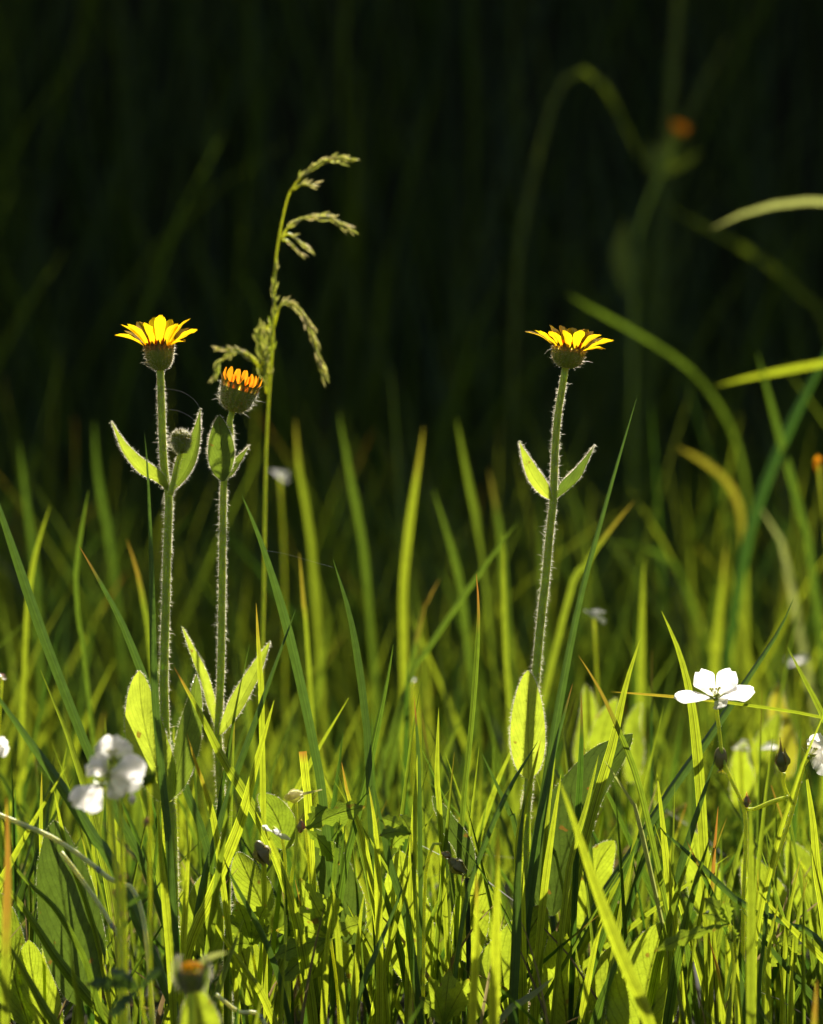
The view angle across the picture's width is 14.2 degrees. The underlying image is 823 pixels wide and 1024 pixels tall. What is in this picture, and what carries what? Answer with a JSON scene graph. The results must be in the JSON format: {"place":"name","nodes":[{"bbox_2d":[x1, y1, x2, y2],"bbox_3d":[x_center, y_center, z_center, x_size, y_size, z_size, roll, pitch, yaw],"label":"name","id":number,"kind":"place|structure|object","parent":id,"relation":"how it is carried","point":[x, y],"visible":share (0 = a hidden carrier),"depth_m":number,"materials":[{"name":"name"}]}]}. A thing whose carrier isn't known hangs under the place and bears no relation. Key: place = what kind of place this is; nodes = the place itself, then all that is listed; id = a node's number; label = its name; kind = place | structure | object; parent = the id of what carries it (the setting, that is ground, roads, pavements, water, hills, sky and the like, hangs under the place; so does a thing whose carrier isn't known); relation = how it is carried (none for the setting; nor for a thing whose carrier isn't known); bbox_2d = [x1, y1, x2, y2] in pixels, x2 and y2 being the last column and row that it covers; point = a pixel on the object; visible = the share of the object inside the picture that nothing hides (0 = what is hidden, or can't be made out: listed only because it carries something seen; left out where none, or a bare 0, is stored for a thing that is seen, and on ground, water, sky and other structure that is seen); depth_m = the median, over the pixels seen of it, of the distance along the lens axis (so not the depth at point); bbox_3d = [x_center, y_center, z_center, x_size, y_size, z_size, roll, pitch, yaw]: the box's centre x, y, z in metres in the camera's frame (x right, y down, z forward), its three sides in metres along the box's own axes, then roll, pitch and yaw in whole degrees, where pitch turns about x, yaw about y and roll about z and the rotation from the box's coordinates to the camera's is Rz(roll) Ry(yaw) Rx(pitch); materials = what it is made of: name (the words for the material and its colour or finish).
{"place":"outdoors","nodes":[
{"label":"outdoors","id":0,"kind":"place"},
{"bbox_2d":[24,918,769,1023],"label":"meadow grass","id":1,"kind":"structure","parent":0,"point":[214,1000],"depth_m":1.53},
{"bbox_2d":[0,0,822,1023],"bbox_3d":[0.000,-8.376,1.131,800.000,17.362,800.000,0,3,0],"label":"ground","id":2,"kind":"structure","parent":0,"point":[784,92],"depth_m":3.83,"materials":[{"name":"green plant"}]},
{"bbox_2d":[1,799,10,1023],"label":"blade of grass","id":3,"kind":"object","parent":2,"relation":"on","point":[5,958],"visible":1,"depth_m":1.44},
{"bbox_2d":[19,444,47,799],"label":"blade of grass","id":4,"kind":"object","parent":2,"relation":"on","point":[36,592],"visible":0.62,"depth_m":2.26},
{"bbox_2d":[17,507,49,861],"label":"blade of grass","id":5,"kind":"object","parent":2,"relation":"on","point":[24,676],"visible":0.66,"depth_m":1.87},
{"bbox_2d":[0,820,106,1023],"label":"leaf rosette","id":6,"kind":"object","parent":2,"relation":"on","point":[56,883],"visible":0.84,"depth_m":1.57,"materials":[{"name":"plant"}]},
{"bbox_2d":[10,852,105,1023],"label":"blade of grass","id":7,"kind":"object","parent":2,"relation":"on","point":[69,931],"visible":0.9,"depth_m":1.54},
{"bbox_2d":[0,877,116,1023],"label":"blade of grass","id":8,"kind":"object","parent":2,"relation":"on","point":[64,968],"visible":0.89,"depth_m":1.54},
{"bbox_2d":[0,813,154,1023],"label":"dry stalk","id":9,"kind":"object","parent":2,"relation":"on","point":[95,867],"visible":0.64,"depth_m":1.52,"materials":[{"name":"plant"}]},
{"bbox_2d":[54,792,111,1011],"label":"blade of grass","id":10,"kind":"object","parent":2,"relation":"on","point":[93,927],"visible":0.81,"depth_m":1.56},
{"bbox_2d":[74,490,104,840],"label":"blade of grass","id":11,"kind":"object","parent":2,"relation":"on","point":[81,634],"visible":0.59,"depth_m":1.83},
{"bbox_2d":[0,698,179,1023],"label":"blade of grass","id":12,"kind":"object","parent":2,"relation":"on","point":[98,843],"visible":0.81,"depth_m":1.55,"materials":[{"name":"plant"}]},
{"bbox_2d":[0,505,187,995],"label":"blade of grass","id":13,"kind":"object","parent":2,"relation":"on","point":[41,631],"visible":0.72,"depth_m":1.58,"materials":[{"name":"plant"}]},
{"bbox_2d":[69,776,118,1023],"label":"cranesbill flower","id":14,"kind":"object","parent":2,"relation":"on","point":[88,798],"visible":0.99,"depth_m":1.44,"materials":[{"name":"white plant"}]},
{"bbox_2d":[94,425,127,708],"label":"blade of grass","id":15,"kind":"object","parent":2,"relation":"on","point":[106,524],"visible":0.59,"depth_m":2.31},
{"bbox_2d":[94,735,132,1023],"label":"cranesbill flower","id":16,"kind":"object","parent":2,"relation":"on","point":[115,748],"visible":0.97,"depth_m":1.43,"materials":[{"name":"white plant"}]},
{"bbox_2d":[86,753,145,1023],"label":"cranesbill flower","id":17,"kind":"object","parent":2,"relation":"on","point":[125,774],"visible":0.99,"depth_m":1.43,"materials":[{"name":"white plant"}]},
{"bbox_2d":[85,967,163,1023],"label":"cranesbill leaf","id":18,"kind":"object","parent":2,"relation":"on","point":[106,983],"visible":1,"depth_m":1.41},
{"bbox_2d":[128,765,159,1023],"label":"spent flower","id":19,"kind":"object","parent":2,"relation":"on","point":[149,779],"visible":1,"depth_m":1.44,"materials":[{"name":"green plant"}]},
{"bbox_2d":[110,315,204,953],"bbox_3d":[-0.123,0.093,1.606,0.047,0.378,0.033,0,3,0],"label":"arnica flower","id":20,"kind":"object","parent":2,"relation":"on","point":[159,336],"visible":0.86,"depth_m":1.60,"materials":[{"name":"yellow plant"}]},
{"bbox_2d":[144,433,179,1000],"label":"blade of grass","id":21,"kind":"object","parent":2,"relation":"on","point":[161,763],"visible":0.92,"depth_m":1.57,"materials":[{"name":"plant"}]},
{"bbox_2d":[79,546,248,1020],"bbox_3d":[-0.118,0.149,1.627,0.090,0.264,0.003,0,3,0],"label":"blade of grass","id":22,"kind":"object","parent":2,"relation":"on","point":[187,793],"visible":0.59,"depth_m":1.62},
{"bbox_2d":[157,802,177,1023],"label":"blade of grass","id":23,"kind":"object","parent":2,"relation":"on","point":[167,922],"visible":0.98,"depth_m":1.54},
{"bbox_2d":[171,952,226,1023],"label":"arnica flower","id":24,"kind":"object","parent":2,"relation":"on","point":[191,978],"visible":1,"depth_m":1.37,"materials":[{"name":"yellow plant"}]},
{"bbox_2d":[177,990,221,1023],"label":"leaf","id":25,"kind":"object","parent":2,"relation":"on","point":[206,1012],"visible":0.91,"depth_m":1.42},
{"bbox_2d":[187,735,242,1023],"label":"blade of grass","id":26,"kind":"object","parent":2,"relation":"on","point":[214,824],"visible":0.83,"depth_m":1.58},
{"bbox_2d":[161,702,273,1023],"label":"blade of grass","id":27,"kind":"object","parent":2,"relation":"on","point":[202,913],"visible":0.72,"depth_m":1.57,"materials":[{"name":"plant"}]},
{"bbox_2d":[181,366,270,1023],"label":"arnica flower","id":28,"kind":"object","parent":2,"relation":"on","point":[235,395],"visible":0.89,"depth_m":1.61,"materials":[{"name":"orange plant"}]},
{"bbox_2d":[184,610,295,999],"bbox_3d":[-0.087,0.164,1.590,0.064,0.236,0.001,0,3,0],"label":"blade of grass","id":29,"kind":"object","parent":2,"relation":"on","point":[221,817],"visible":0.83,"depth_m":1.59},
{"bbox_2d":[187,793,294,1023],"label":"leaf rosette","id":30,"kind":"object","parent":2,"relation":"on","point":[280,816],"visible":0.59,"depth_m":1.61,"materials":[{"name":"plant"}]},
{"bbox_2d":[174,667,317,1013],"bbox_3d":[-0.073,0.179,1.583,0.081,0.211,0.001,0,3,0],"label":"blade of grass","id":31,"kind":"object","parent":2,"relation":"on","point":[238,783],"visible":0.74,"depth_m":1.58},
{"bbox_2d":[223,902,272,1023],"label":"cranesbill leaf","id":32,"kind":"object","parent":2,"relation":"on","point":[248,936],"visible":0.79,"depth_m":1.59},
{"bbox_2d":[224,859,292,1023],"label":"blade of grass","id":33,"kind":"object","parent":2,"relation":"on","point":[267,946],"visible":0.9,"depth_m":1.56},
{"bbox_2d":[256,606,267,1022],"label":"blade of grass","id":34,"kind":"object","parent":2,"relation":"on","point":[262,802],"visible":0.8,"depth_m":1.59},
{"bbox_2d":[252,825,289,1023],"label":"withered cranesbill","id":35,"kind":"object","parent":2,"relation":"on","point":[261,853],"visible":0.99,"depth_m":1.57,"materials":[{"name":"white plant"}]},
{"bbox_2d":[208,153,357,1007],"bbox_3d":[-0.068,0.043,1.765,0.082,0.470,0.010,0,3,-1],"label":"grass panicle","id":36,"kind":"object","parent":2,"relation":"on","point":[261,367],"depth_m":1.76,"materials":[{"name":"plant"}]},
{"bbox_2d":[256,812,317,1023],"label":"blade of grass","id":37,"kind":"object","parent":2,"relation":"on","point":[304,965],"visible":1,"depth_m":1.56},
{"bbox_2d":[242,496,348,1023],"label":"blade of grass","id":38,"kind":"object","parent":2,"relation":"on","point":[303,696],"visible":0.81,"depth_m":1.59,"materials":[{"name":"plant"}]},
{"bbox_2d":[299,751,320,991],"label":"blade of grass","id":39,"kind":"object","parent":2,"relation":"on","point":[305,779],"visible":0.52,"depth_m":1.60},
{"bbox_2d":[295,421,329,781],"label":"blade of grass","id":40,"kind":"object","parent":2,"relation":"on","point":[314,584],"visible":0.69,"depth_m":2.19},
{"bbox_2d":[274,878,364,1023],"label":"cranesbill leaf","id":41,"kind":"object","parent":2,"relation":"on","point":[311,916],"visible":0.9,"depth_m":1.57,"materials":[{"name":"plant"}]},
{"bbox_2d":[304,800,364,883],"bbox_3d":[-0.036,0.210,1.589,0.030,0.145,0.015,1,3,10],"label":"cranesbill leaf","id":42,"kind":"object","parent":2,"relation":"on","point":[319,816],"visible":0.96,"depth_m":1.58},
{"bbox_2d":[333,560,375,988],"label":"blade of grass","id":43,"kind":"object","parent":2,"relation":"on","point":[364,712],"visible":0.72,"depth_m":1.60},
{"bbox_2d":[327,648,392,1008],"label":"blade of grass","id":44,"kind":"object","parent":2,"relation":"on","point":[348,851],"visible":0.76,"depth_m":1.61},
{"bbox_2d":[339,416,385,792],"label":"blade of grass","id":45,"kind":"object","parent":2,"relation":"on","point":[359,524],"visible":0.7,"depth_m":2.21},
{"bbox_2d":[341,762,389,1023],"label":"blade of grass","id":46,"kind":"object","parent":2,"relation":"on","point":[369,871],"visible":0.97,"depth_m":1.58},
{"bbox_2d":[314,829,434,1019],"bbox_3d":[-0.018,0.218,1.643,0.064,0.124,0.039,0,3,0],"label":"leaf rosette","id":47,"kind":"object","parent":2,"relation":"on","point":[400,860],"visible":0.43,"depth_m":1.63,"materials":[{"name":"plant"}]},
{"bbox_2d":[369,789,382,1023],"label":"blade of grass","id":48,"kind":"object","parent":2,"relation":"on","point":[379,931],"visible":1,"depth_m":1.57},
{"bbox_2d":[372,779,423,1023],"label":"blade of grass","id":49,"kind":"object","parent":2,"relation":"on","point":[405,914],"visible":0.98,"depth_m":1.58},
{"bbox_2d":[379,814,420,988],"bbox_3d":[-0.007,0.215,1.586,0.023,0.140,0.011,-2,4,-30],"label":"cranesbill leaf","id":50,"kind":"object","parent":2,"relation":"on","point":[399,833],"visible":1,"depth_m":1.58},
{"bbox_2d":[366,580,438,887],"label":"blade of grass","id":51,"kind":"object","parent":2,"relation":"on","point":[401,719],"visible":0.5,"depth_m":1.91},
{"bbox_2d":[404,755,417,1023],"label":"blade of grass","id":52,"kind":"object","parent":2,"relation":"on","point":[411,889],"visible":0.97,"depth_m":1.58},
{"bbox_2d":[0,785,822,1023],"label":"grass","id":53,"kind":"structure","parent":2,"relation":"on","point":[160,1011],"depth_m":1.61,"materials":[{"name":"plant"}]},
{"bbox_2d":[400,427,423,805],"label":"blade of grass","id":54,"kind":"object","parent":2,"relation":"on","point":[404,578],"visible":0.58,"depth_m":2.11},
{"bbox_2d":[414,699,422,983],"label":"blade of grass","id":55,"kind":"object","parent":2,"relation":"on","point":[420,861],"visible":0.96,"depth_m":1.59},
{"bbox_2d":[355,525,514,856],"bbox_3d":[0.002,0.140,1.871,0.115,0.267,0.001,0,3,0],"label":"blade of grass","id":56,"kind":"object","parent":2,"relation":"on","point":[447,619],"visible":0.65,"depth_m":1.87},
{"bbox_2d":[435,710,452,1023],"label":"blade of grass","id":57,"kind":"object","parent":2,"relation":"on","point":[442,862],"visible":0.83,"depth_m":1.60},
{"bbox_2d":[419,968,469,1023],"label":"cranesbill leaf","id":58,"kind":"object","parent":2,"relation":"on","point":[447,1000],"visible":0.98,"depth_m":1.56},
{"bbox_2d":[421,842,467,1023],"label":"withered cranesbill","id":59,"kind":"object","parent":2,"relation":"on","point":[456,865],"visible":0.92,"depth_m":1.59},
{"bbox_2d":[433,490,486,840],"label":"blade of grass","id":60,"kind":"object","parent":2,"relation":"on","point":[458,575],"visible":0.64,"depth_m":2.11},
{"bbox_2d":[452,575,479,1023],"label":"blade of grass","id":61,"kind":"object","parent":2,"relation":"on","point":[467,764],"visible":0.84,"depth_m":1.61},
{"bbox_2d":[468,875,478,1023],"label":"blade of grass","id":62,"kind":"object","parent":2,"relation":"on","point":[473,1001],"visible":1,"depth_m":1.45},
{"bbox_2d":[456,418,513,870],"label":"blade of grass","id":63,"kind":"object","parent":2,"relation":"on","point":[478,529],"visible":0.77,"depth_m":2.19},
{"bbox_2d":[432,796,549,1023],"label":"leaf rosette","id":64,"kind":"object","parent":2,"relation":"on","point":[457,829],"visible":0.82,"depth_m":1.61,"materials":[{"name":"plant"}]},
{"bbox_2d":[447,743,536,1023],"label":"blade of grass","id":65,"kind":"object","parent":2,"relation":"on","point":[478,861],"visible":0.88,"depth_m":1.59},
{"bbox_2d":[488,833,500,1023],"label":"blade of grass","id":66,"kind":"object","parent":2,"relation":"on","point":[494,989],"visible":1,"depth_m":1.46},
{"bbox_2d":[501,538,517,848],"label":"blade of grass","id":67,"kind":"object","parent":2,"relation":"on","point":[506,661],"visible":0.54,"depth_m":1.91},
{"bbox_2d":[508,798,524,1023],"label":"blade of grass","id":68,"kind":"object","parent":2,"relation":"on","point":[515,955],"visible":0.96,"depth_m":1.56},
{"bbox_2d":[514,741,540,1023],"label":"blade of grass","id":69,"kind":"object","parent":2,"relation":"on","point":[522,992],"visible":0.66,"depth_m":1.58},
{"bbox_2d":[530,776,560,1023],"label":"blade of grass","id":70,"kind":"object","parent":2,"relation":"on","point":[542,908],"visible":0.93,"depth_m":1.57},
{"bbox_2d":[525,687,571,918],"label":"blade of grass","id":71,"kind":"object","parent":2,"relation":"on","point":[539,818],"visible":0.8,"depth_m":1.60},
{"bbox_2d":[508,325,612,1022],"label":"arnica flower","id":72,"kind":"object","parent":2,"relation":"on","point":[527,730],"visible":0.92,"depth_m":1.60,"materials":[{"name":"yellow plant"}]},
{"bbox_2d":[500,504,631,881],"bbox_3d":[0.085,0.134,1.941,0.092,0.281,0.001,0,3,0],"label":"blade of grass","id":73,"kind":"object","parent":2,"relation":"on","point":[571,587],"visible":0.58,"depth_m":1.94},
{"bbox_2d":[501,67,640,650],"bbox_3d":[0.159,-0.107,3.128,0.172,0.624,0.028,-2,4,-35],"label":"blade of grass","id":74,"kind":"object","parent":2,"relation":"on","point":[601,83],"visible":0.71,"depth_m":3.09,"materials":[{"name":"plant"}]},
{"bbox_2d":[550,755,598,1023],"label":"blade of grass","id":75,"kind":"object","parent":2,"relation":"on","point":[569,865],"visible":0.95,"depth_m":1.58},
{"bbox_2d":[568,696,583,1023],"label":"blade of grass","id":76,"kind":"object","parent":2,"relation":"on","point":[579,789],"visible":0.93,"depth_m":1.60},
{"bbox_2d":[517,398,636,1022],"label":"blade of grass","id":77,"kind":"object","parent":2,"relation":"on","point":[557,712],"visible":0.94,"depth_m":1.59,"materials":[{"name":"plant"}]},
{"bbox_2d":[534,733,632,970],"bbox_3d":[0.083,0.194,1.653,0.053,0.172,0.050,0,3,0],"label":"leaf rosette","id":78,"kind":"object","parent":2,"relation":"on","point":[604,853],"visible":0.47,"depth_m":1.63,"materials":[{"name":"plant"}]},
{"bbox_2d":[564,640,639,944],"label":"blade of grass","id":79,"kind":"object","parent":2,"relation":"on","point":[599,788],"visible":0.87,"depth_m":1.60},
{"bbox_2d":[559,780,655,1023],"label":"blade of grass","id":80,"kind":"object","parent":2,"relation":"on","point":[626,965],"visible":1,"depth_m":1.45,"materials":[{"name":"plant"}]},
{"bbox_2d":[540,923,677,1023],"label":"leaf rosette","id":81,"kind":"object","parent":2,"relation":"on","point":[621,1007],"visible":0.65,"depth_m":1.59,"materials":[{"name":"plant"}]},
{"bbox_2d":[572,684,645,933],"bbox_3d":[0.112,0.184,1.851,0.042,0.173,0.038,0,3,0],"label":"leaf rosette","id":82,"kind":"object","parent":2,"relation":"on","point":[597,729],"visible":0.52,"depth_m":1.86,"materials":[{"name":"plant"}]},
{"bbox_2d":[578,655,691,1023],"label":"blade of grass","id":83,"kind":"object","parent":2,"relation":"on","point":[637,780],"visible":0.88,"depth_m":1.59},
{"bbox_2d":[636,565,644,822],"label":"blade of grass","id":84,"kind":"object","parent":2,"relation":"on","point":[640,669],"visible":0.47,"depth_m":2.01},
{"bbox_2d":[604,760,685,1023],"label":"blade of grass","id":85,"kind":"object","parent":2,"relation":"on","point":[648,863],"visible":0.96,"depth_m":1.58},
{"bbox_2d":[613,120,701,697],"bbox_3d":[0.238,-0.095,3.215,0.089,0.573,0.022,-1,3,-10],"label":"arnica flower","id":86,"kind":"object","parent":2,"relation":"on","point":[658,166],"visible":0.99,"depth_m":3.21,"materials":[{"name":"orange plant"}]},
{"bbox_2d":[641,0,680,540],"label":"blade of grass","id":87,"kind":"object","parent":2,"relation":"on","point":[671,90],"visible":0.59,"depth_m":3.39,"materials":[{"name":"plant"}]},
{"bbox_2d":[569,295,756,727],"bbox_3d":[0.199,0.035,2.540,0.177,0.405,0.021,-2,4,-28],"label":"blade of grass","id":88,"kind":"object","parent":2,"relation":"on","point":[678,360],"visible":0.66,"depth_m":2.54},
{"bbox_2d":[542,598,793,1023],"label":"blade of grass","id":89,"kind":"object","parent":2,"relation":"on","point":[680,777],"visible":0.6,"depth_m":1.64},
{"bbox_2d":[657,775,686,1023],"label":"blade of grass","id":90,"kind":"object","parent":2,"relation":"on","point":[669,885],"visible":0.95,"depth_m":1.58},
{"bbox_2d":[612,541,733,759],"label":"blade of grass","id":91,"kind":"object","parent":2,"relation":"on","point":[688,597],"visible":0.56,"depth_m":2.36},
{"bbox_2d":[623,35,729,589],"bbox_3d":[0.267,-0.151,3.398,0.120,0.678,0.002,0,3,0],"label":"blade of grass","id":92,"kind":"object","parent":2,"relation":"on","point":[690,109],"visible":0.44,"depth_m":3.39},
{"bbox_2d":[662,612,713,1023],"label":"blade of grass","id":93,"kind":"object","parent":2,"relation":"on","point":[698,765],"visible":0.76,"depth_m":1.63,"materials":[{"name":"plant"}]},
{"bbox_2d":[654,896,738,1023],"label":"cranesbill leaf","id":94,"kind":"object","parent":2,"relation":"on","point":[718,912],"visible":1,"depth_m":1.54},
{"bbox_2d":[677,447,748,744],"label":"blade of grass","id":95,"kind":"object","parent":2,"relation":"on","point":[720,475],"visible":0.52,"depth_m":2.38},
{"bbox_2d":[708,547,725,809],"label":"blade of grass","id":96,"kind":"object","parent":2,"relation":"on","point":[716,649],"visible":0.53,"depth_m":2.21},
{"bbox_2d":[674,668,788,1010],"bbox_3d":[0.156,0.178,1.612,0.057,0.205,0.012,0,3,0],"label":"cranesbill flower","id":97,"kind":"object","parent":2,"relation":"on","point":[721,694],"visible":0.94,"depth_m":1.61,"materials":[{"name":"white plant"}]},
{"bbox_2d":[655,822,822,949],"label":"blade of grass","id":98,"kind":"object","parent":2,"relation":"on","point":[716,881],"visible":0.85,"depth_m":1.58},
{"bbox_2d":[665,205,822,322],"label":"blade of grass","id":99,"kind":"object","parent":2,"relation":"on","point":[793,285],"visible":1,"depth_m":3.09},
{"bbox_2d":[746,802,755,1023],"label":"blade of grass","id":100,"kind":"object","parent":2,"relation":"on","point":[751,960],"visible":1,"depth_m":1.47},
{"bbox_2d":[685,832,817,1023],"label":"leaf rosette","id":101,"kind":"object","parent":2,"relation":"on","point":[804,855],"visible":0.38,"depth_m":1.71,"materials":[{"name":"plant"}]},
{"bbox_2d":[729,684,797,860],"bbox_3d":[0.205,0.187,1.905,0.023,0.167,0.093,1,3,20],"label":"leaf rosette","id":102,"kind":"object","parent":2,"relation":"on","point":[778,724],"visible":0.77,"depth_m":1.89,"materials":[{"name":"plant"}]},
{"bbox_2d":[714,355,822,752],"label":"blade of grass","id":103,"kind":"object","parent":2,"relation":"on","point":[761,495],"visible":0.62,"depth_m":2.22,"materials":[{"name":"plant"}]},
{"bbox_2d":[757,353,822,673],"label":"blade of grass","id":104,"kind":"object","parent":2,"relation":"on","point":[801,518],"visible":1,"depth_m":2.20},
{"bbox_2d":[761,733,822,1014],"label":"cranesbill flower","id":105,"kind":"object","parent":2,"relation":"on","point":[782,760],"visible":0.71,"depth_m":1.61,"materials":[{"name":"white plant"}]},
{"bbox_2d":[762,510,822,735],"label":"blade of grass","id":106,"kind":"object","parent":2,"relation":"on","point":[795,609],"visible":0.81,"depth_m":2.31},
{"bbox_2d":[804,763,822,940],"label":"blade of grass","id":107,"kind":"object","parent":2,"relation":"on","point":[817,874],"visible":0.95,"depth_m":1.60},
{"bbox_2d":[0,310,822,960],"bbox_3d":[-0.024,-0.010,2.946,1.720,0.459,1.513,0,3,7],"label":"meadow grass","id":108,"kind":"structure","parent":0,"point":[664,594],"depth_m":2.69,"materials":[{"name":"plant"}]},
{"bbox_2d":[0,644,822,1023],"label":"meadow grass","id":109,"kind":"structure","parent":0,"point":[718,937],"depth_m":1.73,"materials":[{"name":"plant"}]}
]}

